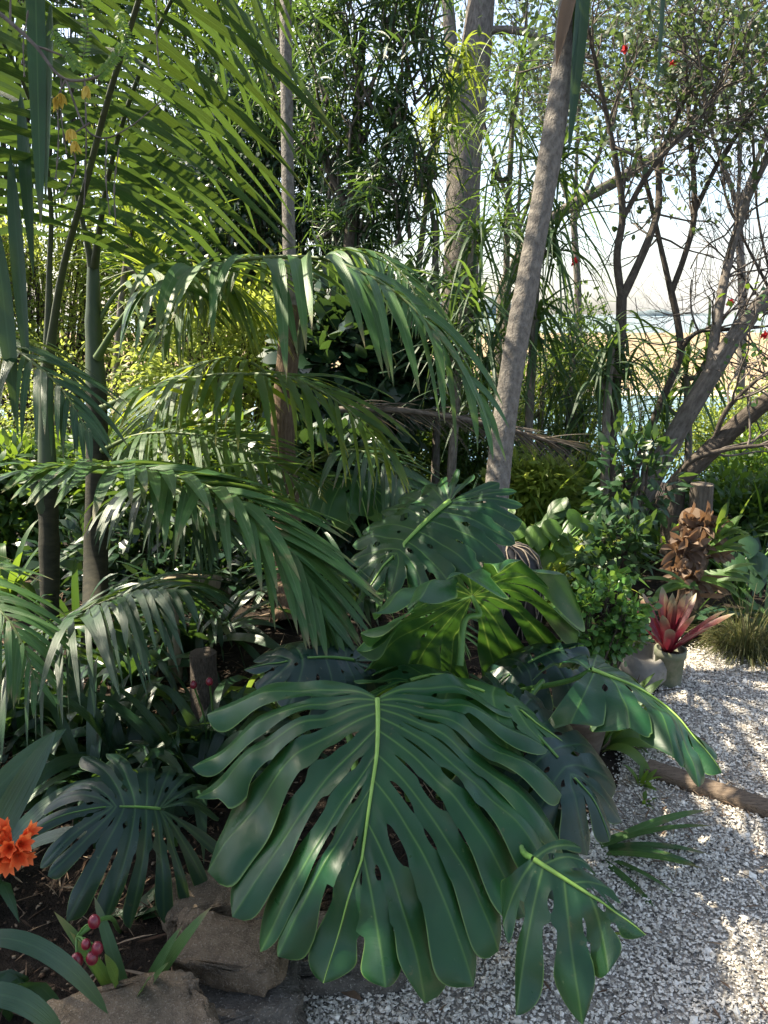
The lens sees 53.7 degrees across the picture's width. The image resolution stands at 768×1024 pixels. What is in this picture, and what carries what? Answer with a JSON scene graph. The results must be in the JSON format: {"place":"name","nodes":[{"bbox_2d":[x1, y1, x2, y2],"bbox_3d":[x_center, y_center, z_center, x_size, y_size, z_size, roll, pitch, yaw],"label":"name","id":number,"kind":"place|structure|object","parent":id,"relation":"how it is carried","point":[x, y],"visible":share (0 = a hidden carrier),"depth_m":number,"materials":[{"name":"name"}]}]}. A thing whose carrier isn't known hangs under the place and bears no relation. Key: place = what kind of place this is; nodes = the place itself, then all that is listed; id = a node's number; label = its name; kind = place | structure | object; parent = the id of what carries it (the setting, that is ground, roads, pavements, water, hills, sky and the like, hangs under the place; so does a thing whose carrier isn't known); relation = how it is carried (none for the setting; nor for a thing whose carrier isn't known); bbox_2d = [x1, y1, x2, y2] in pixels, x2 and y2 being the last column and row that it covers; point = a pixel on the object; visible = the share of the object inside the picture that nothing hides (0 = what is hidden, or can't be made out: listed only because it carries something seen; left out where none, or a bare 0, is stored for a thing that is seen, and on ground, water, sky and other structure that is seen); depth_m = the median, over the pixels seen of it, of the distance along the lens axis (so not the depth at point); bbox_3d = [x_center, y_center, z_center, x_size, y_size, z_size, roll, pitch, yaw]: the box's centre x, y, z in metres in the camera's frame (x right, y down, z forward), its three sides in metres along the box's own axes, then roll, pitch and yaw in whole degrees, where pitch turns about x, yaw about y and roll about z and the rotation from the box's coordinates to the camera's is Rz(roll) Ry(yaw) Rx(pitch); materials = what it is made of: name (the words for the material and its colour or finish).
{"place":"outdoors","nodes":[
{"label":"outdoors","id":0,"kind":"place"},
{"bbox_2d":[0,395,765,482],"bbox_3d":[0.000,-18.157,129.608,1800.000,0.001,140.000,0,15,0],"label":"lagoon water","id":1,"kind":"structure","parent":0,"point":[636,414],"depth_m":119.34,"materials":[{"name":"blue liquid"}]},
{"bbox_2d":[0,481,767,1023],"bbox_3d":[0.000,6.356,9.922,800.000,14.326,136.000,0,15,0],"label":"ground","id":2,"kind":"structure","parent":0,"point":[140,953],"depth_m":2.29,"materials":[{"name":"soil"}]},
{"bbox_2d":[0,520,76,632],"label":"plant","id":3,"kind":"object","parent":2,"relation":"on","point":[16,562],"visible":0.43,"depth_m":4.12,"materials":[{"name":"green plant"}]},
{"bbox_2d":[0,426,79,571],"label":"shrub","id":4,"kind":"object","parent":2,"relation":"on","point":[9,535],"visible":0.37,"depth_m":4.80,"materials":[{"name":"green plant"}]},
{"bbox_2d":[0,929,107,1023],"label":"clivia","id":5,"kind":"object","parent":2,"relation":"on","point":[21,995],"visible":0.9,"depth_m":1.42,"materials":[{"name":"green plant"}]},
{"bbox_2d":[0,667,109,756],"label":"clivia","id":6,"kind":"object","parent":2,"relation":"on","point":[17,723],"visible":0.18,"depth_m":2.79,"materials":[{"name":"green plant"}]},
{"bbox_2d":[0,728,140,921],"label":"clivia","id":7,"kind":"object","parent":2,"relation":"on","point":[21,772],"visible":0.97,"depth_m":1.75,"materials":[{"name":"green plant"}]},
{"bbox_2d":[0,0,157,405],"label":"shrub","id":8,"kind":"object","parent":2,"relation":"on","point":[128,8],"visible":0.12,"depth_m":8.44,"materials":[{"name":"green plant"}]},
{"bbox_2d":[0,192,159,457],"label":"shrub","id":9,"kind":"object","parent":2,"relation":"on","point":[37,294],"visible":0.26,"depth_m":7.78,"materials":[{"name":"green plant"}]},
{"bbox_2d":[0,321,170,461],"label":"shrub","id":10,"kind":"object","parent":2,"relation":"on","point":[28,428],"visible":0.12,"depth_m":6.06,"materials":[{"name":"green plant"}]},
{"bbox_2d":[0,544,178,673],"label":"strap plant","id":11,"kind":"object","parent":2,"relation":"on","point":[74,595],"visible":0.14,"depth_m":3.57,"materials":[{"name":"green plant"}]},
{"bbox_2d":[2,638,188,781],"bbox_3d":[-1.145,0.786,2.858,0.898,0.544,0.838,13,19,40],"label":"clivia","id":12,"kind":"object","parent":2,"relation":"on","point":[74,719],"visible":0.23,"depth_m":2.80,"materials":[{"name":"green plant"}]},
{"bbox_2d":[13,677,202,839],"bbox_3d":[-0.908,0.891,2.581,0.697,0.659,0.993,-10,18,-34],"label":"clivia","id":13,"kind":"object","parent":2,"relation":"on","point":[56,765],"visible":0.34,"depth_m":2.52,"materials":[{"name":"green plant"}]},
{"bbox_2d":[20,657,208,848],"bbox_3d":[-0.946,0.815,2.505,0.777,0.505,0.716,3,15,11],"label":"clivia","id":14,"kind":"object","parent":2,"relation":"on","point":[96,747],"visible":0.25,"depth_m":2.53,"materials":[{"name":"green plant"}]},
{"bbox_2d":[11,588,217,712],"bbox_3d":[-1.112,0.662,3.282,0.861,0.524,0.872,0,15,0],"label":"clivia","id":15,"kind":"object","parent":2,"relation":"on","point":[162,665],"visible":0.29,"depth_m":3.17,"materials":[{"name":"green plant"}]},
{"bbox_2d":[0,92,241,762],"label":"clump palm","id":16,"kind":"object","parent":2,"relation":"on","point":[19,657],"visible":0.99,"depth_m":2.37,"materials":[{"name":"green plant"}]},
{"bbox_2d":[31,754,218,928],"bbox_3d":[-0.660,0.874,2.017,0.356,0.391,0.514,14,20,43],"label":"monstera plant","id":17,"kind":"object","parent":2,"relation":"on","point":[132,805],"visible":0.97,"depth_m":1.92,"materials":[{"name":"green plant"}]},
{"bbox_2d":[0,280,250,453],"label":"shrub","id":18,"kind":"object","parent":2,"relation":"on","point":[5,425],"depth_m":8.62,"materials":[{"name":"green plant"}]},
{"bbox_2d":[54,874,210,994],"bbox_3d":[-0.543,0.969,1.811,0.415,0.542,0.635,-6,16,-21],"label":"clivia","id":19,"kind":"object","parent":2,"relation":"on","point":[113,971],"visible":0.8,"depth_m":1.63,"materials":[{"name":"green plant"}]},
{"bbox_2d":[0,396,271,567],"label":"shrub","id":20,"kind":"object","parent":2,"relation":"on","point":[75,499],"visible":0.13,"depth_m":4.82,"materials":[{"name":"green plant"}]},
{"bbox_2d":[12,489,263,618],"bbox_3d":[-1.404,0.255,4.450,1.484,0.967,1.134,9,17,30],"label":"shrub","id":21,"kind":"object","parent":2,"relation":"on","point":[120,553],"visible":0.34,"depth_m":4.35,"materials":[{"name":"green plant"}]},
{"bbox_2d":[43,130,238,425],"bbox_3d":[-2.026,-1.593,6.192,1.703,3.046,1.416,6,16,22],"label":"strap leaf tree","id":22,"kind":"object","parent":2,"relation":"on","point":[137,237],"visible":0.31,"depth_m":6.16,"materials":[{"name":"green plant"}]},
{"bbox_2d":[38,98,296,406],"bbox_3d":[-2.425,-2.197,8.846,3.172,4.874,0.831,0,15,0],"label":"shrub","id":23,"kind":"object","parent":2,"relation":"on","point":[165,152],"visible":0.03,"depth_m":8.56,"materials":[{"name":"green plant"}]},
{"bbox_2d":[76,174,279,431],"bbox_3d":[-1.910,-1.641,7.634,2.231,3.338,1.257,0,15,0],"label":"shrub","id":24,"kind":"object","parent":2,"relation":"on","point":[116,281],"visible":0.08,"depth_m":7.39,"materials":[{"name":"green plant"}]},
{"bbox_2d":[80,569,284,685],"bbox_3d":[-0.883,0.573,3.457,1.106,0.759,0.976,5,16,20],"label":"clivia","id":25,"kind":"object","parent":2,"relation":"on","point":[239,636],"visible":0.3,"depth_m":3.45,"materials":[{"name":"green plant"}]},
{"bbox_2d":[0,0,381,672],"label":"clump palm","id":26,"kind":"object","parent":2,"relation":"on","point":[318,594],"visible":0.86,"depth_m":2.78,"materials":[{"name":"green plant"}]},
{"bbox_2d":[0,0,162,225],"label":"flowering branch","id":27,"kind":"object","parent":26,"relation":"attached to","point":[69,134],"visible":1,"depth_m":1.84,"materials":[{"name":"green plant"}]},
{"bbox_2d":[94,679,291,862],"bbox_3d":[-0.623,0.809,2.526,0.734,0.492,0.657,13,20,42],"label":"clivia","id":28,"kind":"object","parent":2,"relation":"on","point":[150,730],"visible":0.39,"depth_m":2.53,"materials":[{"name":"green plant"}]},
{"bbox_2d":[21,0,368,413],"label":"shrub","id":29,"kind":"object","parent":2,"relation":"on","point":[185,16],"visible":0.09,"depth_m":8.73,"materials":[{"name":"green plant"}]},
{"bbox_2d":[159,870,231,940],"bbox_3d":[-0.478,1.037,2.005,0.221,0.099,0.176,-6,16,-21],"label":"rock","id":30,"kind":"object","parent":2,"relation":"on","point":[213,893],"visible":0.23,"depth_m":1.96,"materials":[{"name":"stone"}]},
{"bbox_2d":[110,561,293,668],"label":"strap plant","id":31,"kind":"object","parent":2,"relation":"on","point":[215,627],"visible":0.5,"depth_m":3.71,"materials":[{"name":"green plant"}]},
{"bbox_2d":[189,647,217,738],"bbox_3d":[-0.669,0.714,2.834,0.104,0.318,0.326,-3,15,-11],"label":"wooden post","id":32,"kind":"object","parent":2,"relation":"on","point":[203,664],"visible":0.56,"depth_m":2.84,"materials":[{"name":"brown wood"}]},
{"bbox_2d":[102,257,307,457],"bbox_3d":[-1.343,-0.935,5.913,1.642,1.975,1.014,0,15,0],"label":"shrub","id":33,"kind":"object","parent":2,"relation":"on","point":[155,374],"visible":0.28,"depth_m":5.81,"materials":[{"name":"green plant"}]},
{"bbox_2d":[136,675,283,835],"bbox_3d":[-0.680,0.875,2.726,0.686,0.408,0.795,10,18,33],"label":"clivia","id":34,"kind":"object","parent":2,"relation":"on","point":[176,722],"visible":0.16,"depth_m":2.77,"materials":[{"name":"green plant"}]},
{"bbox_2d":[148,677,271,782],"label":"clivia","id":35,"kind":"object","parent":2,"relation":"on","point":[186,711],"visible":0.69,"depth_m":2.69,"materials":[{"name":"green plant"}]},
{"bbox_2d":[107,315,335,467],"bbox_3d":[-1.376,-0.794,7.188,2.824,2.201,1.597,0,15,0],"label":"shrub","id":36,"kind":"object","parent":2,"relation":"on","point":[172,366],"visible":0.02,"depth_m":7.17,"materials":[{"name":"green plant"}]},
{"bbox_2d":[199,959,307,1023],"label":"rock","id":37,"kind":"object","parent":2,"relation":"on","point":[282,1002],"visible":0.34,"depth_m":1.65,"materials":[{"name":"grey stone"}]},
{"bbox_2d":[34,969,220,1023],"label":"rock","id":38,"kind":"object","parent":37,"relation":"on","point":[173,997],"visible":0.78,"depth_m":1.54,"materials":[{"name":"stone"}]},
{"bbox_2d":[171,907,288,996],"bbox_3d":[-0.349,1.001,1.729,0.286,0.090,0.169,1,15,4],"label":"rock","id":39,"kind":"object","parent":37,"relation":"on","point":[221,952],"visible":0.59,"depth_m":1.68,"materials":[{"name":"stone"}]},
{"bbox_2d":[0,0,508,642],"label":"clump palm","id":40,"kind":"object","parent":2,"relation":"on","point":[356,288],"visible":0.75,"depth_m":3.30,"materials":[{"name":"green plant"}]},
{"bbox_2d":[222,672,310,771],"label":"clivia","id":41,"kind":"object","parent":2,"relation":"on","point":[249,688],"visible":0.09,"depth_m":2.96,"materials":[{"name":"green plant"}]},
{"bbox_2d":[147,9,411,367],"bbox_3d":[-0.935,-2.178,6.925,2.488,4.414,1.373,0,15,0],"label":"shrub","id":42,"kind":"object","parent":2,"relation":"on","point":[263,227],"visible":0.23,"depth_m":6.61,"materials":[{"name":"green plant"}]},
{"bbox_2d":[109,0,486,659],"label":"clump palm","id":43,"kind":"object","parent":2,"relation":"on","point":[285,425],"visible":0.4,"depth_m":3.88,"materials":[{"name":"green plant"}]},
{"bbox_2d":[251,911,406,997],"bbox_3d":[-0.177,1.094,1.867,0.458,0.118,0.228,-1,15,-4],"label":"rock","id":44,"kind":"object","parent":2,"relation":"on","point":[311,984],"visible":0.06,"depth_m":1.77,"materials":[{"name":"grey stone"}]},
{"bbox_2d":[233,413,427,570],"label":"shrub","id":45,"kind":"object","parent":2,"relation":"on","point":[347,548],"visible":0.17,"depth_m":4.58,"materials":[{"name":"green plant"}]},
{"bbox_2d":[267,528,407,632],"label":"strap plant","id":46,"kind":"object","parent":2,"relation":"on","point":[367,604],"visible":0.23,"depth_m":4.02,"materials":[{"name":"green plant"}]},
{"bbox_2d":[256,254,453,467],"bbox_3d":[-0.162,-0.753,5.285,1.460,1.978,0.982,0,15,0],"label":"shrub","id":47,"kind":"object","parent":2,"relation":"on","point":[327,346],"visible":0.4,"depth_m":5.05,"materials":[{"name":"green plant"}]},
{"bbox_2d":[232,0,482,296],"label":"oleander tree","id":48,"kind":"object","parent":2,"relation":"on","point":[390,111],"visible":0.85,"depth_m":5.43,"materials":[{"name":"green plant"}]},
{"bbox_2d":[0,541,767,1023],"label":"leaf litter","id":49,"kind":"object","parent":2,"relation":"on","point":[210,827],"visible":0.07,"depth_m":2.24,"materials":[{"name":"brown plant"}]},
{"bbox_2d":[359,132,506,485],"bbox_3d":[0.377,-1.324,5.755,1.336,2.875,1.326,0,15,0],"label":"strap leaf tree","id":50,"kind":"object","parent":2,"relation":"on","point":[435,223],"visible":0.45,"depth_m":5.57,"materials":[{"name":"green plant"}]},
{"bbox_2d":[374,30,505,288],"bbox_3d":[0.469,-2.132,6.742,1.021,3.846,1.233,13,20,41],"label":"strap leaf tree","id":51,"kind":"object","parent":2,"relation":"on","point":[429,114],"visible":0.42,"depth_m":6.40,"materials":[{"name":"green plant"}]},
{"bbox_2d":[193,469,721,1023],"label":"monstera plant","id":52,"kind":"object","parent":2,"relation":"on","point":[443,725],"visible":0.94,"depth_m":1.80,"materials":[{"name":"green plant"}]},
{"bbox_2d":[401,365,524,524],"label":"shrub","id":53,"kind":"object","parent":2,"relation":"on","point":[479,461],"visible":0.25,"depth_m":5.75,"materials":[{"name":"green plant"}]},
{"bbox_2d":[352,171,599,499],"bbox_3d":[0.511,-0.988,5.109,1.710,2.457,1.660,0,15,0],"label":"strap leaf tree","id":54,"kind":"object","parent":2,"relation":"on","point":[464,309],"visible":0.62,"depth_m":4.90,"materials":[{"name":"green plant"}]},
{"bbox_2d":[468,542,543,641],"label":"plant","id":55,"kind":"object","parent":2,"relation":"on","point":[527,556],"visible":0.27,"depth_m":3.64,"materials":[{"name":"plant"}]},
{"bbox_2d":[423,19,602,349],"bbox_3d":[1.024,-1.892,6.126,1.658,3.737,1.644,0,15,0],"label":"strap leaf tree","id":56,"kind":"object","parent":2,"relation":"on","point":[511,120],"visible":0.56,"depth_m":5.98,"materials":[{"name":"green plant"}]},
{"bbox_2d":[355,0,692,474],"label":"tree","id":57,"kind":"object","parent":2,"relation":"on","point":[475,9],"visible":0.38,"depth_m":7.85,"materials":[{"name":"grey plant"}]},
{"bbox_2d":[413,105,653,465],"bbox_3d":[1.015,-1.320,5.354,1.601,2.932,1.693,4,15,14],"label":"strap leaf tree","id":58,"kind":"object","parent":2,"relation":"on","point":[537,339],"visible":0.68,"depth_m":5.16,"materials":[{"name":"green plant"}]},
{"bbox_2d":[475,439,597,545],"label":"shrub","id":59,"kind":"object","parent":2,"relation":"on","point":[533,478],"visible":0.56,"depth_m":4.80,"materials":[{"name":"green plant"}]},
{"bbox_2d":[392,0,691,450],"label":"canopy tree","id":60,"kind":"object","parent":2,"relation":"on","point":[506,75],"visible":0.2,"depth_m":10.20,"materials":[{"name":"green plant"}]},
{"bbox_2d":[508,509,600,569],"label":"arum plant","id":61,"kind":"object","parent":2,"relation":"on","point":[536,538],"visible":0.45,"depth_m":4.12,"materials":[{"name":"green plant"}]},
{"bbox_2d":[475,455,638,543],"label":"shrub","id":62,"kind":"object","parent":2,"relation":"on","point":[590,473],"visible":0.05,"depth_m":5.32,"materials":[{"name":"green plant"}]},
{"bbox_2d":[497,329,638,469],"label":"strap leaf tree","id":63,"kind":"object","parent":2,"relation":"on","point":[540,415],"visible":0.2,"depth_m":5.99,"materials":[{"name":"green plant"}]},
{"bbox_2d":[478,0,664,630],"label":"leaning palm","id":64,"kind":"object","parent":2,"relation":"on","point":[569,49],"visible":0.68,"depth_m":3.47,"materials":[{"name":"grey plant"}]},
{"bbox_2d":[339,397,604,472],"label":"dead frond","id":65,"kind":"object","parent":64,"relation":"attached to","point":[551,441],"visible":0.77,"depth_m":4.08,"materials":[{"name":"brown plant"}]},
{"bbox_2d":[519,333,632,470],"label":"shrub","id":66,"kind":"object","parent":2,"relation":"on","point":[590,412],"visible":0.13,"depth_m":6.27,"materials":[{"name":"green plant"}]},
{"bbox_2d":[523,279,630,437],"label":"shrub","id":67,"kind":"object","parent":2,"relation":"on","point":[590,324],"visible":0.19,"depth_m":6.57,"materials":[{"name":"green plant"}]},
{"bbox_2d":[514,301,654,476],"bbox_3d":[1.322,-0.703,5.561,1.186,1.635,1.242,-10,17,-33],"label":"strap leaf tree","id":68,"kind":"object","parent":2,"relation":"on","point":[575,362],"visible":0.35,"depth_m":5.50,"materials":[{"name":"green plant"}]},
{"bbox_2d":[533,497,640,543],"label":"arum plant","id":69,"kind":"object","parent":2,"relation":"on","point":[557,509],"visible":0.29,"depth_m":4.46,"materials":[{"name":"green plant"}]},
{"bbox_2d":[570,724,605,755],"bbox_3d":[0.714,0.795,2.725,0.184,0.187,0.184,0,15,0],"label":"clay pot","id":70,"kind":"object","parent":2,"relation":"on","point":[595,740],"visible":0.05,"depth_m":2.64,"materials":[{"name":"ceramic"}]},
{"bbox_2d":[435,0,758,344],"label":"canopy tree","id":71,"kind":"object","parent":2,"relation":"on","point":[577,275],"visible":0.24,"depth_m":9.46,"materials":[{"name":"green plant"}]},
{"bbox_2d":[553,561,662,690],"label":"shrub","id":72,"kind":"object","parent":2,"relation":"on","point":[613,637],"visible":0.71,"depth_m":3.02,"materials":[{"name":"green plant"}]},
{"bbox_2d":[522,284,694,506],"bbox_3d":[1.456,-0.555,4.841,1.007,1.720,1.085,-9,17,-31],"label":"strap leaf tree","id":73,"kind":"object","parent":2,"relation":"on","point":[604,386],"visible":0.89,"depth_m":4.78,"materials":[{"name":"green plant"}]},
{"bbox_2d":[553,492,666,615],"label":"shrub","id":74,"kind":"object","parent":2,"relation":"on","point":[631,538],"visible":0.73,"depth_m":3.87,"materials":[{"name":"green plant"}]},
{"bbox_2d":[477,0,767,495],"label":"forked tree","id":75,"kind":"object","parent":2,"relation":"on","point":[668,143],"visible":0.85,"depth_m":4.90,"materials":[{"name":"green plant"}]},
{"bbox_2d":[493,0,767,412],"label":"tree","id":76,"kind":"object","parent":2,"relation":"on","point":[606,184],"visible":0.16,"depth_m":7.17,"materials":[{"name":"green plant"}]},
{"bbox_2d":[601,673,663,773],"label":"strap plant","id":77,"kind":"object","parent":2,"relation":"on","point":[626,741],"visible":0.27,"depth_m":2.76,"materials":[{"name":"green plant"}]},
{"bbox_2d":[501,0,767,489],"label":"wavy tree","id":78,"kind":"object","parent":2,"relation":"on","point":[694,202],"visible":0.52,"depth_m":5.28,"materials":[{"name":"green plant"}]},
{"bbox_2d":[579,410,697,584],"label":"shrub","id":79,"kind":"object","parent":2,"relation":"on","point":[651,465],"visible":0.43,"depth_m":4.32,"materials":[{"name":"green plant"}]},
{"bbox_2d":[619,640,666,687],"bbox_3d":[1.110,0.666,3.304,0.248,0.189,0.245,0,15,0],"label":"rock","id":80,"kind":"object","parent":2,"relation":"on","point":[643,664],"visible":0.45,"depth_m":3.20,"materials":[{"name":"grey stone"}]},
{"bbox_2d":[588,347,704,498],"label":"shrub","id":81,"kind":"object","parent":2,"relation":"on","point":[659,366],"visible":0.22,"depth_m":6.89,"materials":[{"name":"green plant"}]},
{"bbox_2d":[583,0,767,486],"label":"canopy tree","id":82,"kind":"object","parent":2,"relation":"on","point":[739,352],"visible":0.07,"depth_m":8.97,"materials":[{"name":"green plant"}]},
{"bbox_2d":[587,0,767,427],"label":"twiggy tree","id":83,"kind":"object","parent":2,"relation":"on","point":[742,231],"visible":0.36,"depth_m":5.59,"materials":[{"name":"green plant"}]},
{"bbox_2d":[622,296,740,503],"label":"strap leaf tree","id":84,"kind":"object","parent":2,"relation":"on","point":[686,379],"visible":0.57,"depth_m":5.55,"materials":[{"name":"green plant"}]},
{"bbox_2d":[628,29,767,551],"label":"slanting tree","id":85,"kind":"object","parent":2,"relation":"on","point":[685,417],"visible":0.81,"depth_m":4.97,"materials":[{"name":"brown plant"}]},
{"bbox_2d":[628,393,767,479],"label":"shrub","id":86,"kind":"object","parent":2,"relation":"on","point":[696,438],"visible":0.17,"depth_m":7.30,"materials":[{"name":"green plant"}]},
{"bbox_2d":[641,500,756,616],"bbox_3d":[1.559,0.287,3.629,0.432,0.748,0.897,9,17,32],"label":"staghorn stump","id":87,"kind":"object","parent":2,"relation":"on","point":[696,545],"visible":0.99,"depth_m":3.52,"materials":[{"name":"brown plant"}]},
{"bbox_2d":[688,481,713,565],"bbox_3d":[1.908,0.117,4.602,0.143,0.611,0.203,12,19,38],"label":"wooden post","id":88,"kind":"object","parent":2,"relation":"on","point":[701,493],"visible":0.39,"depth_m":4.47,"materials":[{"name":"grey wood"}]},
{"bbox_2d":[651,457,767,552],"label":"shrub","id":89,"kind":"object","parent":2,"relation":"on","point":[743,492],"visible":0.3,"depth_m":4.97,"materials":[{"name":"green plant"}]},
{"bbox_2d":[655,281,767,574],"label":"tree","id":90,"kind":"object","parent":2,"relation":"on","point":[705,455],"visible":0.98,"depth_m":4.53,"materials":[{"name":"brown plant"}]},
{"bbox_2d":[672,423,767,508],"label":"shrub","id":91,"kind":"object","parent":2,"relation":"on","point":[755,457],"visible":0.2,"depth_m":6.21,"materials":[{"name":"green plant"}]},
{"bbox_2d":[682,585,767,677],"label":"grass tussock","id":92,"kind":"object","parent":2,"relation":"on","point":[748,639],"depth_m":3.57,"materials":[{"name":"green plant"}]},
{"bbox_2d":[709,536,767,604],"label":"arum plant","id":93,"kind":"object","parent":2,"relation":"on","point":[758,573],"visible":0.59,"depth_m":3.92,"materials":[{"name":"green plant"}]},
{"bbox_2d":[731,584,767,631],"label":"bromeliad","id":94,"kind":"object","parent":2,"relation":"on","point":[755,607],"visible":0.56,"depth_m":3.97,"materials":[{"name":"green plant"}]},
{"bbox_2d":[0,0,767,314],"label":"sky","id":95,"kind":"structure","parent":0,"point":[672,232],"materials":[{"name":"white"}]},
{"bbox_2d":[5,333,767,393],"bbox_3d":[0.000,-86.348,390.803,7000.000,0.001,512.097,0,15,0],"label":"sand flat","id":96,"kind":"structure","parent":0,"point":[703,344],"depth_m":298.62,"materials":[{"name":"beige sand"}]},
{"bbox_2d":[14,315,767,332],"bbox_3d":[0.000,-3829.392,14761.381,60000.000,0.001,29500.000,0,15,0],"label":"sea","id":97,"kind":"structure","parent":0,"point":[729,319],"depth_m":1280.77,"materials":[{"name":"blue liquid"}]},
{"bbox_2d":[302,641,767,1023],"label":"gravel path","id":98,"kind":"structure","parent":0,"point":[567,1018],"depth_m":1.99,"materials":[{"name":"grey gravel"}]},
{"bbox_2d":[593,810,710,906],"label":"strap plant","id":99,"kind":"object","parent":98,"relation":"on","point":[633,849],"visible":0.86,"depth_m":2.24,"materials":[{"name":"green plant"}]},
{"bbox_2d":[654,643,686,687],"bbox_3d":[1.228,0.664,3.272,0.132,0.166,0.132,0,15,0],"label":"stone pot","id":100,"kind":"object","parent":98,"relation":"on","point":[674,660],"visible":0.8,"depth_m":3.22,"materials":[{"name":"stone"}]},
{"bbox_2d":[627,587,734,652],"bbox_3d":[1.221,0.473,3.235,0.418,0.261,0.460,12,19,39],"label":"red bromeliad","id":101,"kind":"object","parent":100,"relation":"in","point":[669,629],"visible":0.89,"depth_m":3.21,"materials":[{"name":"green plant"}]},
{"bbox_2d":[644,759,767,819],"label":"timber edging","id":102,"kind":"object","parent":98,"relation":"on","point":[720,792],"visible":0.91,"depth_m":2.51,"materials":[{"name":"brown wood"}]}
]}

